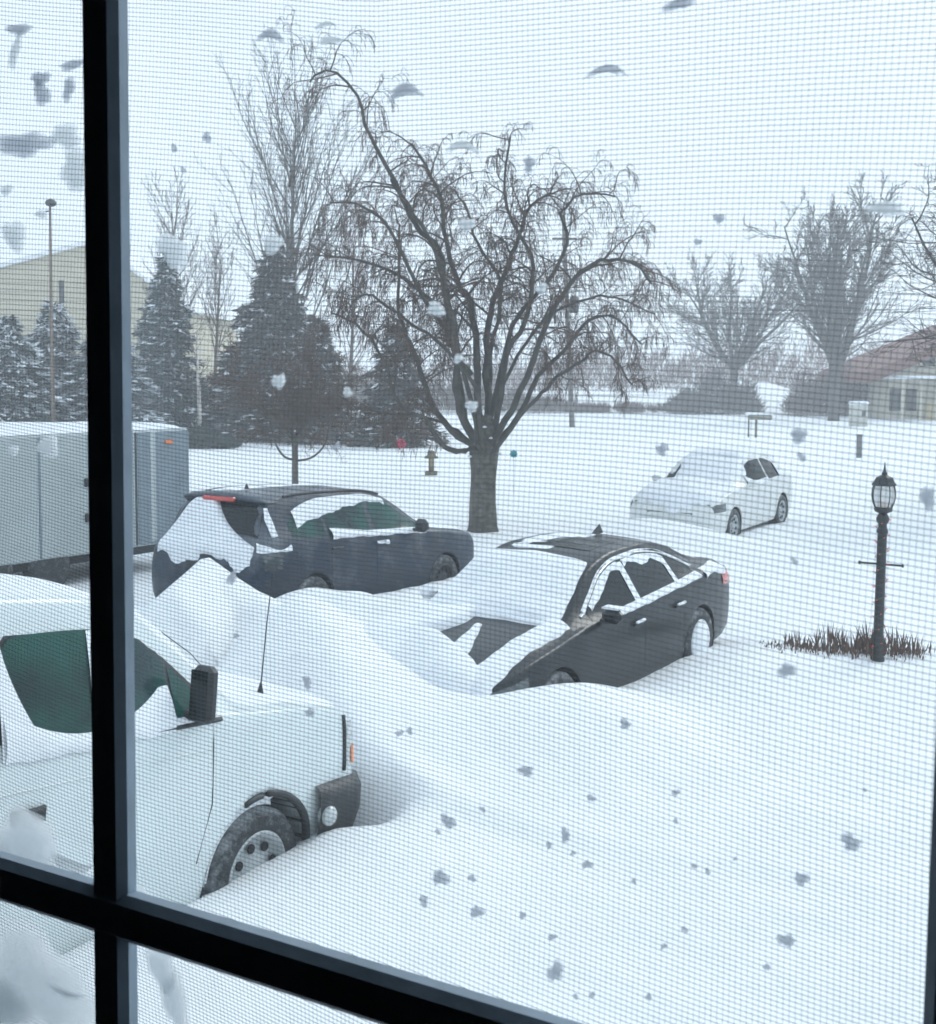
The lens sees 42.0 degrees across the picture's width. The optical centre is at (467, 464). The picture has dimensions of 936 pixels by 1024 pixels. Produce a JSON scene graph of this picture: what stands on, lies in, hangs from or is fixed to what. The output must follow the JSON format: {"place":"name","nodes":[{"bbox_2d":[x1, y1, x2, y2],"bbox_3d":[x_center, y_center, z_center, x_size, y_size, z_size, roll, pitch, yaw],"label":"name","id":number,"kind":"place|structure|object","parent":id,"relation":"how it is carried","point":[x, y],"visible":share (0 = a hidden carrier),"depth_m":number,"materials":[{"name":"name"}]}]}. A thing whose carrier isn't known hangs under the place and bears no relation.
{"place":"outdoors","nodes":[
{"label":"outdoors","id":0,"kind":"place"},
{"bbox_2d":[0,0,935,379],"label":"sky","id":1,"kind":"structure","parent":0,"point":[364,22],"materials":[{"name":"white"}]},
{"bbox_2d":[14,379,935,1023],"bbox_3d":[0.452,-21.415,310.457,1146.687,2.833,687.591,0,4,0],"label":"snowy ground","id":2,"kind":"structure","parent":0,"point":[366,851],"depth_m":8.72,"materials":[{"name":"snow"}]},
{"bbox_2d":[0,315,71,421],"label":"conifer","id":3,"kind":"object","parent":2,"relation":"on","point":[14,342],"visible":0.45,"depth_m":49.30,"materials":[{"name":"green plant"}]},
{"bbox_2d":[44,199,56,421],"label":"street lamp","id":4,"kind":"object","parent":2,"relation":"on","point":[49,202],"visible":0.82,"depth_m":45.66,"materials":[{"name":"metal"}]},
{"bbox_2d":[24,299,86,413],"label":"conifer","id":5,"kind":"object","parent":2,"relation":"on","point":[62,335],"visible":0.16,"depth_m":53.33,"materials":[{"name":"green plant"}]},
{"bbox_2d":[0,421,188,583],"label":"cargo trailer","id":6,"kind":"object","parent":2,"relation":"on","point":[60,476],"visible":0.52,"depth_m":16.89,"materials":[{"name":"grey metal"}]},
{"bbox_2d":[55,330,174,423],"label":"conifer","id":7,"kind":"object","parent":2,"relation":"on","point":[138,385],"visible":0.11,"depth_m":51.31,"materials":[{"name":"green plant"}]},
{"bbox_2d":[0,241,237,407],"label":"tan building","id":8,"kind":"structure","parent":2,"relation":"on","point":[23,297],"depth_m":83.38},
{"bbox_2d":[59,280,63,303],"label":"window","id":9,"kind":"structure","parent":8,"relation":"in","point":[62,283],"depth_m":83.27,"materials":[{"name":"grey glass"}]},
{"bbox_2d":[10,412,243,448],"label":"hedge","id":10,"kind":"object","parent":2,"relation":"on","point":[217,441],"visible":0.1,"depth_m":47.85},
{"bbox_2d":[131,253,221,429],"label":"conifer","id":11,"kind":"object","parent":2,"relation":"on","point":[168,344],"visible":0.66,"depth_m":55.24,"materials":[{"name":"green plant"}]},
{"bbox_2d":[0,573,360,954],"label":"pickup truck","id":12,"kind":"object","parent":2,"relation":"on","point":[211,728],"visible":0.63,"depth_m":6.55,"materials":[{"name":"paint"}]},
{"bbox_2d":[140,166,225,397],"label":"bare tree","id":13,"kind":"object","parent":2,"relation":"on","point":[180,239],"visible":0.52,"depth_m":62.77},
{"bbox_2d":[179,323,213,425],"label":"birch","id":14,"kind":"object","parent":2,"relation":"on","point":[199,393],"visible":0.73,"depth_m":49.81,"materials":[{"name":"grey plant"}]},
{"bbox_2d":[189,204,240,398],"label":"bare tree","id":15,"kind":"object","parent":2,"relation":"on","point":[217,344],"visible":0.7,"depth_m":65.28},
{"bbox_2d":[196,349,253,434],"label":"conifer","id":16,"kind":"object","parent":2,"relation":"on","point":[222,353],"visible":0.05,"depth_m":57.54,"materials":[{"name":"green plant"}]},
{"bbox_2d":[196,244,357,441],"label":"conifer","id":17,"kind":"object","parent":2,"relation":"on","point":[287,296],"visible":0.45,"depth_m":54.86,"materials":[{"name":"green plant"}]},
{"bbox_2d":[203,312,371,483],"bbox_3d":[-4.546,-1.516,31.301,4.234,4.910,4.122,0,4,0],"label":"tree","id":18,"kind":"object","parent":2,"relation":"on","point":[301,398],"visible":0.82,"depth_m":30.78,"materials":[{"name":"green plant"}]},
{"bbox_2d":[193,23,390,326],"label":"bare tree","id":19,"kind":"object","parent":2,"relation":"on","point":[293,184],"visible":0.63,"depth_m":58.96,"materials":[{"name":"plant"}]},
{"bbox_2d":[152,484,473,598],"bbox_3d":[-1.814,1.039,15.870,2.200,1.725,4.594,3,3,33],"label":"blue crossover","id":20,"kind":"object","parent":2,"relation":"on","point":[304,513],"visible":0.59,"depth_m":14.44,"materials":[{"name":"paint"}]},
{"bbox_2d":[171,501,263,537],"bbox_3d":[-2.881,0.572,14.215,1.420,0.447,0.273,3,3,33],"label":"rear window","id":21,"kind":"structure","parent":20,"relation":"in","point":[224,503],"depth_m":13.96,"materials":[{"name":"black glass"}]},
{"bbox_2d":[287,516,326,536],"bbox_3d":[-1.916,0.654,14.289,0.191,0.391,0.600,3,3,33],"label":"side window","id":22,"kind":"structure","parent":20,"relation":"in","point":[308,526],"depth_m":14.29,"materials":[{"name":"green glass"}]},
{"bbox_2d":[323,502,369,535],"bbox_3d":[-1.502,0.639,14.926,0.205,0.438,0.800,3,3,33],"label":"side window","id":23,"kind":"structure","parent":20,"relation":"in","point":[354,508],"depth_m":14.97,"materials":[{"name":"green glass"}]},
{"bbox_2d":[366,501,414,529],"bbox_3d":[-0.962,0.632,15.743,0.206,0.460,0.960,3,3,33],"label":"side window","id":24,"kind":"structure","parent":20,"relation":"in","point":[372,504],"depth_m":15.62,"materials":[{"name":"green glass"}]},
{"bbox_2d":[259,314,369,444],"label":"conifer","id":25,"kind":"object","parent":2,"relation":"on","point":[322,348],"visible":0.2,"depth_m":51.41,"materials":[{"name":"green plant"}]},
{"bbox_2d":[330,187,396,418],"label":"bare tree","id":26,"kind":"object","parent":2,"relation":"on","point":[351,339],"visible":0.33,"depth_m":61.66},
{"bbox_2d":[340,324,454,447],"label":"conifer","id":27,"kind":"object","parent":2,"relation":"on","point":[372,395],"visible":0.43,"depth_m":49.31,"materials":[{"name":"green plant"}]},
{"bbox_2d":[424,450,437,474],"bbox_3d":[-1.086,-0.077,36.096,0.420,0.730,0.420,0,4,0],"label":"yard lantern","id":28,"kind":"object","parent":2,"relation":"on","point":[431,463],"visible":0.74,"depth_m":36.00,"materials":[{"name":"brown metal"}]},
{"bbox_2d":[267,6,682,532],"bbox_3d":[0.317,-3.247,22.940,7.882,9.662,5.134,0,4,0],"label":"weeping tree","id":29,"kind":"object","parent":2,"relation":"on","point":[461,367],"visible":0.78,"depth_m":22.80,"materials":[{"name":"brown plant"}]},
{"bbox_2d":[344,374,671,412],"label":"thicket","id":30,"kind":"object","parent":2,"relation":"on","point":[537,405],"visible":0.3,"depth_m":93.83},
{"bbox_2d":[511,451,517,494],"bbox_3d":[1.123,0.232,30.066,0.220,1.232,0.088,0,4,0],"label":"garden spinner","id":31,"kind":"object","parent":2,"relation":"on","point":[514,453],"visible":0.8,"depth_m":30.06,"materials":[{"name":"teal metal"}]},
{"bbox_2d":[363,524,728,695],"bbox_3d":[0.770,1.458,11.707,2.190,1.535,4.946,3,7,35],"label":"charcoal sedan","id":32,"kind":"object","parent":2,"relation":"on","point":[565,586],"visible":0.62,"depth_m":10.94,"materials":[{"name":"paint"}]},
{"bbox_2d":[552,220,578,426],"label":"utility pole","id":33,"kind":"object","parent":2,"relation":"on","point":[571,409],"visible":0.41,"depth_m":68.62,"materials":[{"name":"brown wood"}]},
{"bbox_2d":[579,308,926,314],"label":"utility wire","id":34,"kind":"object","parent":33,"relation":"attached to","point":[784,314],"visible":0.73,"depth_m":64.43,"materials":[{"name":"black paint"}]},
{"bbox_2d":[580,303,932,310],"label":"utility wire","id":35,"kind":"object","parent":33,"relation":"attached to","point":[780,310],"visible":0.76,"depth_m":64.44,"materials":[{"name":"black paint"}]},
{"bbox_2d":[580,291,934,296],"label":"utility wire","id":36,"kind":"object","parent":33,"relation":"attached to","point":[821,296],"visible":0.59,"depth_m":63.56,"materials":[{"name":"black paint"}]},
{"bbox_2d":[339,328,890,395],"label":"thicket","id":37,"kind":"object","parent":2,"relation":"on","point":[683,364],"visible":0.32,"depth_m":118.12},
{"bbox_2d":[630,445,792,534],"bbox_3d":[4.789,0.488,23.611,2.120,1.634,4.446,3,6,33],"label":"white car","id":38,"kind":"object","parent":2,"relation":"on","point":[750,486],"visible":0.74,"depth_m":22.59,"materials":[{"name":"paint"}]},
{"bbox_2d":[663,365,768,414],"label":"bush","id":39,"kind":"object","parent":2,"relation":"on","point":[724,399],"visible":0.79,"depth_m":91.54,"materials":[{"name":"plant"}]},
{"bbox_2d":[659,249,819,384],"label":"bare tree","id":40,"kind":"object","parent":2,"relation":"on","point":[751,323],"visible":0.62,"depth_m":94.23,"materials":[{"name":"brown plant"}]},
{"bbox_2d":[745,412,771,437],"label":"mailbox","id":41,"kind":"object","parent":2,"relation":"on","point":[760,415],"visible":0.79,"depth_m":57.87,"materials":[{"name":"grey wood"}]},
{"bbox_2d":[779,358,869,415],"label":"bush","id":42,"kind":"object","parent":2,"relation":"on","point":[812,402],"visible":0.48,"depth_m":89.01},
{"bbox_2d":[743,170,934,420],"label":"bare tree","id":43,"kind":"object","parent":2,"relation":"on","point":[839,265],"visible":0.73,"depth_m":77.72,"materials":[{"name":"brown plant"}]},
{"bbox_2d":[848,401,868,425],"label":"utility box","id":44,"kind":"object","parent":2,"relation":"on","point":[855,418],"visible":0.8,"depth_m":71.64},
{"bbox_2d":[856,434,862,457],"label":"marker post","id":45,"kind":"object","parent":2,"relation":"on","point":[858,446],"visible":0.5,"depth_m":44.01,"materials":[{"name":"black plastic"}]},
{"bbox_2d":[818,325,935,420],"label":"house","id":46,"kind":"structure","parent":2,"relation":"on","point":[910,386],"depth_m":83.87,"materials":[{"name":"beige"}]},
{"bbox_2d":[889,389,900,410],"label":"window","id":47,"kind":"structure","parent":46,"relation":"in","point":[892,403],"depth_m":83.80,"materials":[{"name":"grey glass"}]},
{"bbox_2d":[906,389,916,410],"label":"window","id":48,"kind":"structure","parent":46,"relation":"in","point":[909,392],"depth_m":83.80,"materials":[{"name":"grey glass"}]},
{"bbox_2d":[858,463,903,661],"bbox_3d":[4.208,1.131,12.427,0.421,2.336,0.247,2,5,27],"label":"lamp post","id":49,"kind":"object","parent":2,"relation":"on","point":[880,511],"visible":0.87,"depth_m":12.37,"materials":[{"name":"metal"}]},
{"bbox_2d":[839,162,935,368],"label":"bare tree","id":50,"kind":"object","parent":2,"relation":"on","point":[929,252],"visible":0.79,"depth_m":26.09,"materials":[{"name":"brown plant"}]},
{"bbox_2d":[753,619,934,661],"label":"dead grass","id":51,"kind":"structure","parent":0,"point":[844,646],"depth_m":12.63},
{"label":"wall front below","id":52,"kind":"structure","parent":0,"visible":0},
{"bbox_2d":[0,0,935,1023],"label":"insect screen","id":53,"kind":"object","parent":52,"relation":"on","point":[450,224],"visible":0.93,"depth_m":0.35,"materials":[{"name":"grey metal"}]},
{"bbox_2d":[0,185,13,194],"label":"snow clump","id":54,"kind":"object","parent":53,"relation":"attached to","point":[10,189],"visible":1,"depth_m":0.44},
{"bbox_2d":[1,222,25,251],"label":"snow clump","id":55,"kind":"object","parent":53,"relation":"attached to","point":[10,231],"visible":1,"depth_m":0.44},
{"bbox_2d":[8,446,18,455],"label":"snow clump","id":56,"kind":"object","parent":53,"relation":"attached to","point":[11,450],"visible":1,"depth_m":0.44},
{"bbox_2d":[8,34,21,66],"bbox_3d":[-0.162,-0.149,0.437,0.006,0.017,0.002,24,15,25],"label":"snow clump","id":57,"kind":"object","parent":53,"relation":"attached to","point":[15,44],"visible":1,"depth_m":0.44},
{"bbox_2d":[6,24,30,34],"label":"snow clump","id":58,"kind":"object","parent":53,"relation":"attached to","point":[21,29],"visible":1,"depth_m":0.43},
{"bbox_2d":[0,1016,42,1023],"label":"snow clump","id":59,"kind":"object","parent":53,"relation":"attached to","point":[25,1020],"visible":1,"depth_m":0.46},
{"bbox_2d":[0,133,51,155],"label":"snow clump","id":60,"kind":"object","parent":53,"relation":"attached to","point":[20,148],"visible":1,"depth_m":0.44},
{"bbox_2d":[0,808,58,867],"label":"snow clump","id":61,"kind":"object","parent":53,"relation":"attached to","point":[23,834],"visible":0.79,"depth_m":0.44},
{"bbox_2d":[34,210,46,217],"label":"snow clump","id":62,"kind":"object","parent":53,"relation":"attached to","point":[41,214],"visible":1,"depth_m":0.43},
{"bbox_2d":[31,72,50,83],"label":"snow clump","id":63,"kind":"object","parent":53,"relation":"attached to","point":[45,76],"visible":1,"depth_m":0.43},
{"bbox_2d":[34,83,50,103],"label":"snow clump","id":64,"kind":"object","parent":53,"relation":"attached to","point":[39,86],"visible":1,"depth_m":0.43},
{"bbox_2d":[0,923,94,1023],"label":"snow clump","id":65,"kind":"object","parent":53,"relation":"attached to","point":[39,983],"visible":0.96,"depth_m":0.45,"materials":[{"name":"snow"}]},
{"bbox_2d":[37,434,57,457],"bbox_3d":[-0.149,-0.006,0.433,0.012,0.010,0.003,-17,-5,30],"label":"snow clump","id":66,"kind":"object","parent":53,"relation":"attached to","point":[44,447],"visible":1,"depth_m":0.43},
{"bbox_2d":[50,124,80,146],"bbox_3d":[-0.142,-0.116,0.429,0.019,0.010,0.003,9,8,29],"label":"snow clump","id":67,"kind":"object","parent":53,"relation":"attached to","point":[68,131],"visible":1,"depth_m":0.43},
{"bbox_2d":[63,78,74,100],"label":"snow clump","id":68,"kind":"object","parent":53,"relation":"attached to","point":[66,95],"visible":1,"depth_m":0.43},
{"bbox_2d":[60,59,82,70],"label":"snow clump","id":69,"kind":"object","parent":53,"relation":"attached to","point":[66,64],"visible":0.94,"depth_m":0.42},
{"bbox_2d":[62,147,84,188],"bbox_3d":[-0.136,-0.103,0.427,0.020,0.018,0.004,34,19,23],"label":"snow clump","id":70,"kind":"object","parent":53,"relation":"attached to","point":[70,162],"visible":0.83,"depth_m":0.43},
{"bbox_2d":[54,854,92,875],"bbox_3d":[-0.173,0.147,0.465,0.082,0.007,0.010,3,5,29],"label":"snow ledge","id":71,"kind":"object","parent":53,"relation":"attached to","point":[73,866],"visible":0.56,"depth_m":0.45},
{"bbox_2d":[146,950,174,991],"bbox_3d":[-0.106,0.173,0.422,0.015,0.020,0.004,3,5,29],"label":"snow clump","id":72,"kind":"object","parent":53,"relation":"attached to","point":[161,970],"visible":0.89,"depth_m":0.42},
{"bbox_2d":[156,234,187,266],"bbox_3d":[-0.098,-0.071,0.404,0.018,0.012,0.003,28,17,25],"label":"snow clump","id":73,"kind":"object","parent":53,"relation":"attached to","point":[173,256],"visible":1,"depth_m":0.40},
{"bbox_2d":[160,972,188,1023],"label":"snow clump","id":74,"kind":"object","parent":53,"relation":"attached to","point":[173,999],"visible":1,"depth_m":0.42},
{"bbox_2d":[203,133,211,142],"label":"snow fleck","id":75,"kind":"object","parent":53,"relation":"attached to","point":[209,139],"visible":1,"depth_m":0.40},
{"bbox_2d":[226,570,236,583],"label":"snow fleck","id":76,"kind":"object","parent":53,"relation":"attached to","point":[231,578],"visible":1,"depth_m":0.40},
{"bbox_2d":[257,29,283,40],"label":"snow clump","id":77,"kind":"object","parent":53,"relation":"attached to","point":[269,33],"visible":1,"depth_m":0.38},
{"bbox_2d":[264,234,282,253],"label":"snow clump","id":78,"kind":"object","parent":53,"relation":"attached to","point":[278,240],"visible":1,"depth_m":0.38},
{"bbox_2d":[272,374,285,388],"bbox_3d":[-0.059,-0.027,0.382,0.006,0.006,0.002,20,14,28],"label":"snow fleck","id":79,"kind":"object","parent":53,"relation":"attached to","point":[279,381],"visible":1,"depth_m":0.38},
{"bbox_2d":[302,677,311,689],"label":"snow fleck","id":80,"kind":"object","parent":53,"relation":"attached to","point":[307,682],"visible":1,"depth_m":0.39},
{"bbox_2d":[305,708,314,716],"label":"snow fleck","id":81,"kind":"object","parent":53,"relation":"attached to","point":[310,712],"visible":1,"depth_m":0.39},
{"bbox_2d":[315,21,335,28],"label":"snow clump","id":82,"kind":"object","parent":53,"relation":"attached to","point":[325,23],"visible":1,"depth_m":0.37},
{"bbox_2d":[320,36,343,44],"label":"snow clump","id":83,"kind":"object","parent":53,"relation":"attached to","point":[328,40],"visible":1,"depth_m":0.37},
{"bbox_2d":[343,387,352,395],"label":"snow fleck","id":84,"kind":"object","parent":53,"relation":"attached to","point":[347,391],"visible":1,"depth_m":0.37},
{"bbox_2d":[389,83,420,99],"bbox_3d":[-0.018,-0.109,0.358,0.014,0.007,0.003,3,5,29],"label":"snow clump","id":85,"kind":"object","parent":53,"relation":"attached to","point":[404,89],"visible":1,"depth_m":0.36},
{"bbox_2d":[419,895,427,906],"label":"snow fleck","id":86,"kind":"object","parent":53,"relation":"attached to","point":[423,900],"visible":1,"depth_m":0.37},
{"bbox_2d":[428,301,444,314],"bbox_3d":[-0.009,-0.046,0.358,0.007,0.005,0.002,24,15,27],"label":"snow fleck","id":87,"kind":"object","parent":53,"relation":"attached to","point":[436,310],"visible":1,"depth_m":0.36},
{"bbox_2d":[433,869,450,883],"bbox_3d":[-0.008,0.125,0.369,0.007,0.006,0.002,-28,-10,28],"label":"snow fleck","id":88,"kind":"object","parent":53,"relation":"attached to","point":[439,876],"visible":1,"depth_m":0.37},
{"bbox_2d":[442,814,456,828],"bbox_3d":[-0.006,0.107,0.368,0.006,0.006,0.002,-27,-10,28],"label":"snow fleck","id":89,"kind":"object","parent":53,"relation":"attached to","point":[448,822],"visible":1,"depth_m":0.37},
{"bbox_2d":[453,354,463,362],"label":"snow fleck","id":90,"kind":"object","parent":53,"relation":"attached to","point":[459,358],"visible":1,"depth_m":0.35},
{"bbox_2d":[447,141,478,153],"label":"snow clump","id":91,"kind":"object","parent":53,"relation":"attached to","point":[462,144],"visible":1,"depth_m":0.35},
{"bbox_2d":[459,218,475,230],"bbox_3d":[0.000,-0.070,0.352,0.006,0.005,0.002,-26,-9,28],"label":"snow fleck","id":92,"kind":"object","parent":53,"relation":"attached to","point":[466,224],"visible":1,"depth_m":0.35},
{"bbox_2d":[465,401,477,411],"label":"snow fleck","id":93,"kind":"object","parent":53,"relation":"attached to","point":[471,405],"visible":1,"depth_m":0.35},
{"bbox_2d":[471,906,484,916],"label":"snow fleck","id":94,"kind":"object","parent":53,"relation":"attached to","point":[476,910],"visible":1,"depth_m":0.36},
{"bbox_2d":[517,766,532,775],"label":"snow fleck","id":95,"kind":"object","parent":53,"relation":"attached to","point":[525,771],"visible":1,"depth_m":0.35},
{"bbox_2d":[524,157,535,172],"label":"snow fleck","id":96,"kind":"object","parent":53,"relation":"attached to","point":[528,165],"visible":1,"depth_m":0.34},
{"bbox_2d":[536,283,545,293],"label":"snow fleck","id":97,"kind":"object","parent":53,"relation":"attached to","point":[541,289],"visible":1,"depth_m":0.34},
{"bbox_2d":[547,960,562,980],"bbox_3d":[0.025,0.145,0.350,0.006,0.008,0.002,15,11,27],"label":"snow fleck","id":98,"kind":"object","parent":53,"relation":"attached to","point":[556,970],"visible":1,"depth_m":0.35},
{"bbox_2d":[562,827,569,842],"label":"snow fleck","id":99,"kind":"object","parent":53,"relation":"attached to","point":[565,835],"visible":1,"depth_m":0.35},
{"bbox_2d":[582,860,593,867],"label":"snow fleck","id":100,"kind":"object","parent":53,"relation":"attached to","point":[585,864],"visible":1,"depth_m":0.35},
{"bbox_2d":[587,64,624,75],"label":"snow clump","id":101,"kind":"object","parent":53,"relation":"attached to","point":[608,67],"visible":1,"depth_m":0.33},
{"bbox_2d":[620,718,630,728],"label":"snow fleck","id":102,"kind":"object","parent":53,"relation":"attached to","point":[624,722],"visible":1,"depth_m":0.34},
{"bbox_2d":[655,444,668,454],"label":"snow fleck","id":103,"kind":"object","parent":53,"relation":"attached to","point":[662,448],"visible":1,"depth_m":0.33},
{"bbox_2d":[663,0,693,10],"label":"snow clump","id":104,"kind":"object","parent":53,"relation":"attached to","point":[686,2],"visible":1,"depth_m":0.32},
{"bbox_2d":[713,215,724,222],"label":"snow fleck","id":105,"kind":"object","parent":53,"relation":"attached to","point":[719,218],"visible":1,"depth_m":0.32},
{"bbox_2d":[777,934,794,947],"bbox_3d":[0.083,0.124,0.318,0.006,0.005,0.002,17,12,27],"label":"snow fleck","id":106,"kind":"object","parent":53,"relation":"attached to","point":[787,940],"visible":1,"depth_m":0.32},
{"bbox_2d":[778,663,795,676],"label":"snow clump","id":107,"kind":"object","parent":53,"relation":"attached to","point":[786,669],"visible":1,"depth_m":0.31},
{"bbox_2d":[791,429,806,442],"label":"snow clump","id":108,"kind":"object","parent":53,"relation":"attached to","point":[798,435],"visible":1,"depth_m":0.31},
{"bbox_2d":[795,872,809,885],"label":"snow fleck","id":109,"kind":"object","parent":53,"relation":"attached to","point":[799,879],"visible":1,"depth_m":0.31},
{"bbox_2d":[841,833,860,850],"bbox_3d":[0.097,0.095,0.307,0.006,0.006,0.002,-33,-12,27],"label":"snow fleck","id":110,"kind":"object","parent":53,"relation":"attached to","point":[848,841],"visible":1,"depth_m":0.31},
{"bbox_2d":[866,202,902,214],"bbox_3d":[0.102,-0.063,0.298,0.011,0.004,0.002,3,5,29],"label":"snow clump","id":111,"kind":"object","parent":53,"relation":"attached to","point":[889,208],"visible":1,"depth_m":0.30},
{"bbox_2d":[920,488,933,509],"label":"snow clump","id":112,"kind":"object","parent":53,"relation":"attached to","point":[926,497],"visible":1,"depth_m":0.29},
{"bbox_2d":[0,0,935,1023],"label":"window","id":113,"kind":"structure","parent":52,"relation":"on","point":[114,910],"depth_m":0.37,"materials":[{"name":"black metal"}]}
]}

